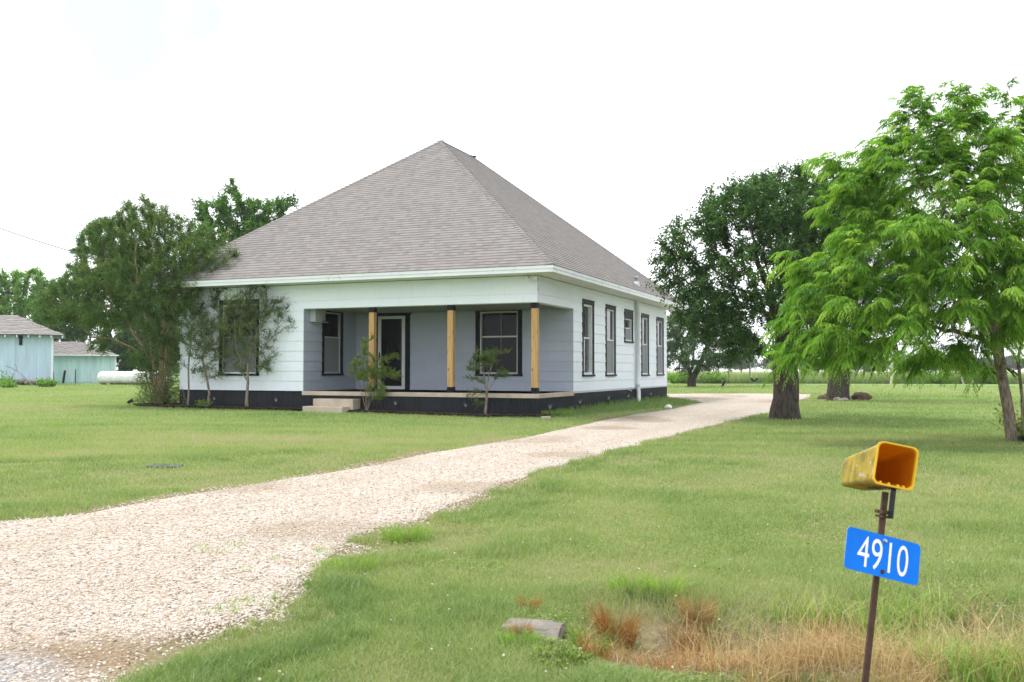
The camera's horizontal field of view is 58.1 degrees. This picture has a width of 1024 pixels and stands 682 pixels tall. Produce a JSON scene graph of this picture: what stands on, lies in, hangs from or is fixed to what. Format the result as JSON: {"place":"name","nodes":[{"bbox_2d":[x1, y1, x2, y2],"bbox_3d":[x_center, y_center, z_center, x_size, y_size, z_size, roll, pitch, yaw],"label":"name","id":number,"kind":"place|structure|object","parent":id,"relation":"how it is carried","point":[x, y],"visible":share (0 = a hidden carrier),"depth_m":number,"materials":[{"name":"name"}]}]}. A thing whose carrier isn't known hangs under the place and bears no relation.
{"place":"outdoors","nodes":[
{"label":"outdoors","id":0,"kind":"place"},
{"bbox_2d":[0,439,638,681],"bbox_3d":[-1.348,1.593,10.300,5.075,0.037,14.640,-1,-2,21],"label":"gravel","id":1,"kind":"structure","parent":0,"point":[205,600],"depth_m":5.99,"materials":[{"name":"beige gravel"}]},
{"bbox_2d":[0,393,811,681],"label":"driveway","id":2,"kind":"structure","parent":0,"point":[712,409],"depth_m":7.62,"materials":[{"name":"beige gravel"}]},
{"bbox_2d":[193,538,334,616],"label":"drive weeds","id":3,"kind":"object","parent":2,"relation":"on","point":[233,609],"visible":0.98,"depth_m":5.16,"materials":[{"name":"green plant"}]},
{"bbox_2d":[0,370,1023,681],"bbox_3d":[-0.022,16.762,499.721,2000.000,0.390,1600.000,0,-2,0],"label":"ground","id":4,"kind":"structure","parent":0,"point":[156,656],"depth_m":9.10,"materials":[{"name":"green plant"}]},
{"bbox_2d":[0,370,16,386],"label":"weed","id":5,"kind":"object","parent":4,"relation":"on","point":[5,379],"visible":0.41,"depth_m":58.57,"materials":[{"name":"green plant"}]},
{"bbox_2d":[0,379,19,387],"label":"weed","id":6,"kind":"object","parent":4,"relation":"on","point":[7,384],"visible":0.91,"depth_m":55.63,"materials":[{"name":"green plant"}]},
{"bbox_2d":[6,364,32,385],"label":"dead branch","id":7,"kind":"object","parent":4,"relation":"on","point":[21,374],"visible":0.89,"depth_m":60.26,"materials":[{"name":"grey wood"}]},
{"bbox_2d":[0,378,47,384],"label":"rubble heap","id":8,"kind":"object","parent":4,"relation":"on","point":[23,382],"visible":0.37,"depth_m":64.37,"materials":[{"name":"grey stone"}]},
{"bbox_2d":[0,265,49,320],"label":"tree","id":9,"kind":"object","parent":4,"relation":"on","point":[17,289],"visible":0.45,"depth_m":91.45,"materials":[{"name":"green plant"}]},
{"bbox_2d":[0,315,65,384],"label":"blue shed","id":10,"kind":"structure","parent":4,"relation":"on","point":[26,347],"depth_m":65.48,"materials":[{"name":"paint"}]},
{"bbox_2d":[35,377,59,386],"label":"weed","id":11,"kind":"object","parent":4,"relation":"on","point":[43,383],"visible":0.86,"depth_m":58.50,"materials":[{"name":"green plant"}]},
{"bbox_2d":[27,271,99,342],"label":"tree","id":12,"kind":"object","parent":4,"relation":"on","point":[74,335],"visible":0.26,"depth_m":87.20,"materials":[{"name":"green plant"}]},
{"bbox_2d":[53,342,118,382],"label":"teal shed","id":13,"kind":"structure","parent":4,"relation":"on","point":[75,362],"depth_m":76.02,"materials":[{"name":"paint"}]},
{"bbox_2d":[64,218,179,377],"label":"tree","id":14,"kind":"object","parent":4,"relation":"on","point":[122,351],"visible":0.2,"depth_m":82.73,"materials":[{"name":"green plant"}]},
{"bbox_2d":[97,369,166,384],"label":"propane tank","id":15,"kind":"object","parent":4,"relation":"on","point":[114,377],"visible":0.57,"depth_m":66.30,"materials":[{"name":"white metal"}]},
{"bbox_2d":[110,257,180,369],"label":"tree","id":16,"kind":"object","parent":4,"relation":"on","point":[144,316],"visible":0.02,"depth_m":85.45,"materials":[{"name":"green plant"}]},
{"bbox_2d":[145,464,184,468],"bbox_3d":[-4.590,1.663,12.206,0.440,0.056,0.260,0,-2,-6],"label":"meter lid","id":17,"kind":"object","parent":4,"relation":"on","point":[163,465],"visible":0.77,"depth_m":12.17,"materials":[{"name":"grey concrete"}]},
{"bbox_2d":[194,399,214,405],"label":"weed","id":18,"kind":"object","parent":4,"relation":"on","point":[203,404],"visible":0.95,"depth_m":27.79,"materials":[{"name":"green plant"}]},
{"bbox_2d":[188,176,301,255],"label":"tree","id":19,"kind":"object","parent":4,"relation":"on","point":[225,220],"visible":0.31,"depth_m":49.53,"materials":[{"name":"green plant"}]},
{"bbox_2d":[302,398,359,412],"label":"porch steps","id":20,"kind":"structure","parent":4,"relation":"on","point":[323,405],"depth_m":26.14,"materials":[{"name":"beige concrete"}]},
{"bbox_2d":[133,402,551,416],"bbox_3d":[-5.424,1.980,27.003,13.950,0.153,2.148,-1,-2,23],"label":"mulch bed","id":21,"kind":"object","parent":4,"relation":"on","point":[177,403],"visible":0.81,"depth_m":26.03,"materials":[{"name":"brown wood"}]},
{"bbox_2d":[27,191,244,406],"bbox_3d":[-11.755,-1.254,29.286,7.069,7.191,3.601,-1,-2,20],"label":"crape myrtle","id":22,"kind":"object","parent":21,"relation":"on","point":[123,261],"visible":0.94,"depth_m":28.91,"materials":[{"name":"green plant"}]},
{"bbox_2d":[158,300,215,404],"bbox_3d":[-10.026,0.376,28.523,1.807,3.403,1.056,-1,-2,21],"label":"crape myrtle","id":23,"kind":"object","parent":21,"relation":"on","point":[188,336],"visible":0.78,"depth_m":28.40,"materials":[{"name":"green plant"}]},
{"bbox_2d":[184,310,236,404],"bbox_3d":[-9.138,0.529,28.091,1.511,3.030,1.257,1,-2,-32],"label":"crape myrtle","id":24,"kind":"object","parent":21,"relation":"on","point":[208,346],"visible":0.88,"depth_m":28.02,"materials":[{"name":"green plant"}]},
{"bbox_2d":[214,285,297,405],"bbox_3d":[-7.591,0.098,27.652,2.659,3.873,1.726,1,-2,-15],"label":"crape myrtle","id":25,"kind":"object","parent":21,"relation":"on","point":[250,320],"visible":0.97,"depth_m":27.51,"materials":[{"name":"green plant"}]},
{"bbox_2d":[346,333,403,409],"bbox_3d":[-3.888,0.877,26.001,1.654,2.295,0.742,0,-2,0],"label":"shrub","id":26,"kind":"object","parent":21,"relation":"on","point":[373,372],"visible":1,"depth_m":25.97,"materials":[{"name":"green plant"}]},
{"bbox_2d":[462,345,512,416],"bbox_3d":[-0.679,1.067,24.596,1.391,1.894,0.674,0,-2,0],"label":"crape myrtle","id":27,"kind":"object","parent":21,"relation":"on","point":[487,354],"visible":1,"depth_m":24.59,"materials":[{"name":"green plant"}]},
{"bbox_2d":[319,553,384,574],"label":"grass tuft","id":28,"kind":"object","parent":4,"relation":"on","point":[342,563],"visible":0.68,"depth_m":5.88,"materials":[{"name":"green plant"}]},
{"bbox_2d":[374,519,437,543],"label":"grass tuft","id":29,"kind":"object","parent":4,"relation":"on","point":[410,534],"visible":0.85,"depth_m":6.93,"materials":[{"name":"green plant"}]},
{"bbox_2d":[148,140,686,416],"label":"house","id":30,"kind":"structure","parent":4,"relation":"on","point":[436,263],"depth_m":28.03,"materials":[{"name":"white"}]},
{"bbox_2d":[0,228,149,272],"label":"service cable","id":31,"kind":"object","parent":30,"relation":"attached to","point":[45,243],"visible":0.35,"depth_m":37.46,"materials":[{"name":"black metal"}]},
{"bbox_2d":[217,299,259,375],"bbox_3d":[-8.342,-0.102,28.290,1.550,2.325,0.180,-1,-2,23],"label":"window","id":32,"kind":"structure","parent":30,"relation":"in","point":[229,365],"depth_m":28.28,"materials":[{"name":"black glass"}]},
{"bbox_2d":[321,311,343,374],"bbox_3d":[-5.613,0.076,28.741,0.150,1.983,1.180,-1,-2,23],"label":"window","id":33,"kind":"structure","parent":30,"relation":"in","point":[332,347],"depth_m":28.85,"materials":[{"name":"glass"}]},
{"bbox_2d":[376,313,411,389],"bbox_3d":[-3.822,0.331,29.481,1.440,2.436,0.230,-1,-2,23],"label":"door","id":34,"kind":"structure","parent":30,"relation":"in","point":[393,329],"depth_m":29.51,"materials":[{"name":"white glass"}]},
{"bbox_2d":[474,310,522,375],"bbox_3d":[-0.387,0.068,28.095,1.581,1.993,0.200,-1,-2,23],"label":"window","id":35,"kind":"structure","parent":30,"relation":"in","point":[479,336],"depth_m":28.12,"materials":[{"name":"black glass"}]},
{"bbox_2d":[582,299,595,376],"bbox_3d":[2.299,-0.085,28.486,0.210,2.360,1.200,-1,-2,23],"label":"window","id":36,"kind":"structure","parent":30,"relation":"in","point":[587,305],"depth_m":28.78,"materials":[{"name":"grey glass"}]},
{"bbox_2d":[605,304,616,375],"bbox_3d":[3.256,-0.010,30.703,0.140,2.360,1.210,-1,-2,23],"label":"window","id":37,"kind":"structure","parent":30,"relation":"in","point":[610,310],"depth_m":30.84,"materials":[{"name":"grey glass"}]},
{"bbox_2d":[624,309,633,342],"bbox_3d":[4.098,-0.523,32.791,0.180,1.175,1.180,-1,-2,23],"label":"window","id":38,"kind":"structure","parent":30,"relation":"in","point":[628,314],"depth_m":32.92,"materials":[{"name":"grey glass"}]},
{"bbox_2d":[641,313,649,375],"bbox_3d":[5.006,0.149,34.900,0.140,2.345,1.170,-1,-2,23],"label":"window","id":39,"kind":"structure","parent":30,"relation":"in","point":[644,317],"depth_m":35.10,"materials":[{"name":"grey glass"}]},
{"bbox_2d":[656,317,664,375],"bbox_3d":[5.934,0.223,37.111,0.140,2.335,1.230,-1,-2,23],"label":"window","id":40,"kind":"structure","parent":30,"relation":"in","point":[659,321],"depth_m":37.33,"materials":[{"name":"grey glass"}]},
{"bbox_2d":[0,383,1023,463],"bbox_3d":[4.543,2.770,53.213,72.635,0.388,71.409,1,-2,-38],"label":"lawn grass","id":41,"kind":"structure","parent":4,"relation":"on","point":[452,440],"depth_m":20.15,"materials":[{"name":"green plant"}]},
{"bbox_2d":[491,625,541,648],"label":"grass tuft","id":42,"kind":"object","parent":4,"relation":"on","point":[511,637],"visible":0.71,"depth_m":4.32,"materials":[{"name":"green plant"}]},
{"bbox_2d":[504,618,536,635],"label":"grass tuft","id":43,"kind":"object","parent":4,"relation":"on","point":[523,626],"visible":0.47,"depth_m":4.47,"materials":[{"name":"brown plant"}]},
{"bbox_2d":[511,592,544,613],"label":"grass tuft","id":44,"kind":"object","parent":4,"relation":"on","point":[532,604],"visible":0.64,"depth_m":4.93,"materials":[{"name":"brown plant"}]},
{"bbox_2d":[501,618,566,640],"bbox_3d":[0.101,1.499,4.578,0.300,0.204,0.380,0,-2,14],"label":"culvert","id":45,"kind":"object","parent":4,"relation":"on","point":[545,626],"visible":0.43,"depth_m":4.54,"materials":[{"name":"concrete"}]},
{"bbox_2d":[541,409,572,416],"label":"grass tuft","id":46,"kind":"object","parent":4,"relation":"on","point":[560,413],"visible":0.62,"depth_m":24.54,"materials":[{"name":"green plant"}]},
{"bbox_2d":[530,641,595,672],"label":"weed","id":47,"kind":"object","parent":4,"relation":"on","point":[578,657],"visible":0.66,"depth_m":4.06,"materials":[{"name":"green plant"}]},
{"bbox_2d":[553,615,630,657],"bbox_3d":[0.368,1.418,4.396,0.353,0.282,0.349,2,-2,-41],"label":"grass tuft","id":48,"kind":"object","parent":4,"relation":"on","point":[575,639],"visible":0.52,"depth_m":4.38,"materials":[{"name":"plant"}]},
{"bbox_2d":[571,594,656,652],"bbox_3d":[0.532,1.468,4.813,0.445,0.310,0.469,-2,-2,42],"label":"grass tuft","id":49,"kind":"object","parent":4,"relation":"on","point":[602,621],"visible":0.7,"depth_m":4.78,"materials":[{"name":"brown plant"}]},
{"bbox_2d":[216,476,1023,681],"bbox_3d":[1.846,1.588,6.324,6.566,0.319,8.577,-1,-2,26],"label":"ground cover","id":50,"kind":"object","parent":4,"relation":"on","point":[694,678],"visible":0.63,"depth_m":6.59,"materials":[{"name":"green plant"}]},
{"bbox_2d":[594,564,661,596],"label":"grass tuft","id":51,"kind":"object","parent":4,"relation":"on","point":[618,583],"visible":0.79,"depth_m":5.32,"materials":[{"name":"green plant"}]},
{"bbox_2d":[258,475,998,680],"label":"clover flowers","id":52,"kind":"object","parent":4,"relation":"on","point":[503,655],"visible":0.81,"depth_m":5.30,"materials":[{"name":"white plant"}]},
{"bbox_2d":[636,566,696,601],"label":"grass tuft","id":53,"kind":"object","parent":4,"relation":"on","point":[675,582],"visible":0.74,"depth_m":5.27,"materials":[{"name":"green plant"}]},
{"bbox_2d":[667,372,688,383],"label":"bush","id":54,"kind":"object","parent":4,"relation":"on","point":[672,378],"visible":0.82,"depth_m":77.43,"materials":[{"name":"green plant"}]},
{"bbox_2d":[664,585,731,630],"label":"grass tuft","id":55,"kind":"object","parent":4,"relation":"on","point":[692,613],"visible":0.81,"depth_m":5.02,"materials":[{"name":"brown plant"}]},
{"bbox_2d":[667,294,760,386],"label":"tree","id":56,"kind":"object","parent":4,"relation":"on","point":[683,359],"visible":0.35,"depth_m":60.76,"materials":[{"name":"green plant"}]},
{"bbox_2d":[700,371,728,383],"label":"bush","id":57,"kind":"object","parent":4,"relation":"on","point":[718,380],"visible":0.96,"depth_m":77.33,"materials":[{"name":"green plant"}]},
{"bbox_2d":[551,600,933,676],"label":"rusty grass","id":58,"kind":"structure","parent":4,"relation":"on","point":[589,646],"depth_m":4.28,"materials":[{"name":"brown plant"}]},
{"bbox_2d":[732,359,761,371],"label":"distant tree","id":59,"kind":"object","parent":4,"relation":"on","point":[744,366],"visible":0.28,"depth_m":327.18,"materials":[{"name":"green plant"}]},
{"bbox_2d":[645,157,879,419],"bbox_3d":[6.462,-1.365,23.698,6.070,7.001,5.276,0,-2,0],"label":"tree","id":60,"kind":"object","parent":4,"relation":"on","point":[779,220],"visible":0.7,"depth_m":23.14,"materials":[{"name":"green plant"}]},
{"bbox_2d":[750,362,757,381],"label":"swing","id":61,"kind":"object","parent":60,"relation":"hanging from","point":[753,380],"visible":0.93,"depth_m":61.57,"materials":[{"name":"black metal"}]},
{"bbox_2d":[759,358,772,370],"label":"distant tree","id":62,"kind":"object","parent":4,"relation":"on","point":[764,363],"visible":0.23,"depth_m":338.68,"materials":[{"name":"green plant"}]},
{"bbox_2d":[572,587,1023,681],"bbox_3d":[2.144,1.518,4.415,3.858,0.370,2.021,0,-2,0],"label":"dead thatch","id":63,"kind":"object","parent":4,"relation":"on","point":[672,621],"visible":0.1,"depth_m":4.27,"materials":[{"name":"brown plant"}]},
{"bbox_2d":[616,576,1023,681],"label":"dry grass","id":64,"kind":"structure","parent":4,"relation":"on","point":[900,673],"depth_m":3.85,"materials":[{"name":"beige plant"}]},
{"bbox_2d":[817,395,825,399],"bbox_3d":[12.265,2.243,36.439,0.416,0.236,0.327,0,-2,0],"label":"stone","id":65,"kind":"object","parent":4,"relation":"on","point":[821,397],"visible":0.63,"depth_m":36.33,"materials":[{"name":"grey stone"}]},
{"bbox_2d":[679,362,1018,381],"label":"wire fence","id":66,"kind":"object","parent":4,"relation":"on","point":[749,372],"visible":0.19,"depth_m":80.34,"materials":[{"name":"metal"}]},
{"bbox_2d":[772,169,940,400],"bbox_3d":[13.238,-2.127,35.033,6.389,9.018,5.872,0,-2,0],"label":"tree","id":67,"kind":"object","parent":4,"relation":"on","point":[831,393],"visible":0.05,"depth_m":34.48,"materials":[{"name":"green plant"}]},
{"bbox_2d":[850,392,872,400],"bbox_3d":[13.353,2.163,35.389,0.911,0.420,0.703,1,-2,-36],"label":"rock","id":68,"kind":"object","parent":4,"relation":"on","point":[859,396],"visible":0.74,"depth_m":35.09,"materials":[{"name":"stone"}]},
{"bbox_2d":[862,491,889,681],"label":"address post","id":69,"kind":"object","parent":4,"relation":"on","point":[883,512],"visible":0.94,"depth_m":3.39,"materials":[{"name":"brown metal"}]},
{"bbox_2d":[841,441,918,518],"bbox_3d":[1.412,0.559,3.616,0.146,0.267,0.530,11,-10,7],"label":"newspaper tube","id":70,"kind":"object","parent":69,"relation":"attached to","point":[885,465],"visible":1,"depth_m":3.51,"materials":[{"name":"yellow plastic"}]},
{"bbox_2d":[844,527,920,584],"bbox_3d":[1.354,0.784,3.365,0.303,0.152,0.009,16,-18,-9],"label":"number sign","id":71,"kind":"object","parent":69,"relation":"attached to","point":[883,556],"visible":1,"depth_m":3.37,"materials":[{"name":"metal"}]},
{"bbox_2d":[750,574,1023,681],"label":"tall green grass","id":72,"kind":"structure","parent":4,"relation":"on","point":[966,670],"depth_m":4.81,"materials":[{"name":"green plant"}]},
{"bbox_2d":[759,77,1023,441],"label":"tree","id":73,"kind":"object","parent":4,"relation":"on","point":[997,320],"visible":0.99,"depth_m":16.00,"materials":[{"name":"green plant"}]},
{"bbox_2d":[887,349,906,383],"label":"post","id":74,"kind":"object","parent":4,"relation":"on","point":[891,377],"visible":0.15,"depth_m":77.05,"materials":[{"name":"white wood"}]},
{"bbox_2d":[926,373,949,383],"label":"bush","id":75,"kind":"object","parent":4,"relation":"on","point":[935,382],"visible":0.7,"depth_m":77.44,"materials":[{"name":"green plant"}]},
{"bbox_2d":[937,369,963,383],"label":"sapling","id":76,"kind":"object","parent":4,"relation":"on","point":[961,378],"visible":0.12,"depth_m":77.05,"materials":[{"name":"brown plant"}]},
{"bbox_2d":[975,369,996,383],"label":"bush","id":77,"kind":"object","parent":4,"relation":"on","point":[989,381],"visible":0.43,"depth_m":77.26,"materials":[{"name":"green plant"}]},
{"bbox_2d":[977,358,994,368],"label":"distant tree","id":78,"kind":"object","parent":4,"relation":"on","point":[985,359],"visible":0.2,"depth_m":297.10,"materials":[{"name":"green plant"}]},
{"bbox_2d":[983,398,1023,437],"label":"weed","id":79,"kind":"object","parent":4,"relation":"on","point":[1018,429],"visible":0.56,"depth_m":16.89,"materials":[{"name":"green plant"}]},
{"bbox_2d":[1005,355,1023,373],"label":"distant tree","id":80,"kind":"object","parent":4,"relation":"on","point":[1011,362],"visible":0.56,"depth_m":296.64,"materials":[{"name":"green plant"}]},
{"bbox_2d":[0,0,1023,370],"label":"sky","id":81,"kind":"structure","parent":0,"point":[615,117],"materials":[{"name":"white"}]},
{"bbox_2d":[667,371,1023,383],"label":"field grass","id":82,"kind":"structure","parent":0,"point":[741,378],"depth_m":77.66,"materials":[{"name":"green plant"}]}
]}

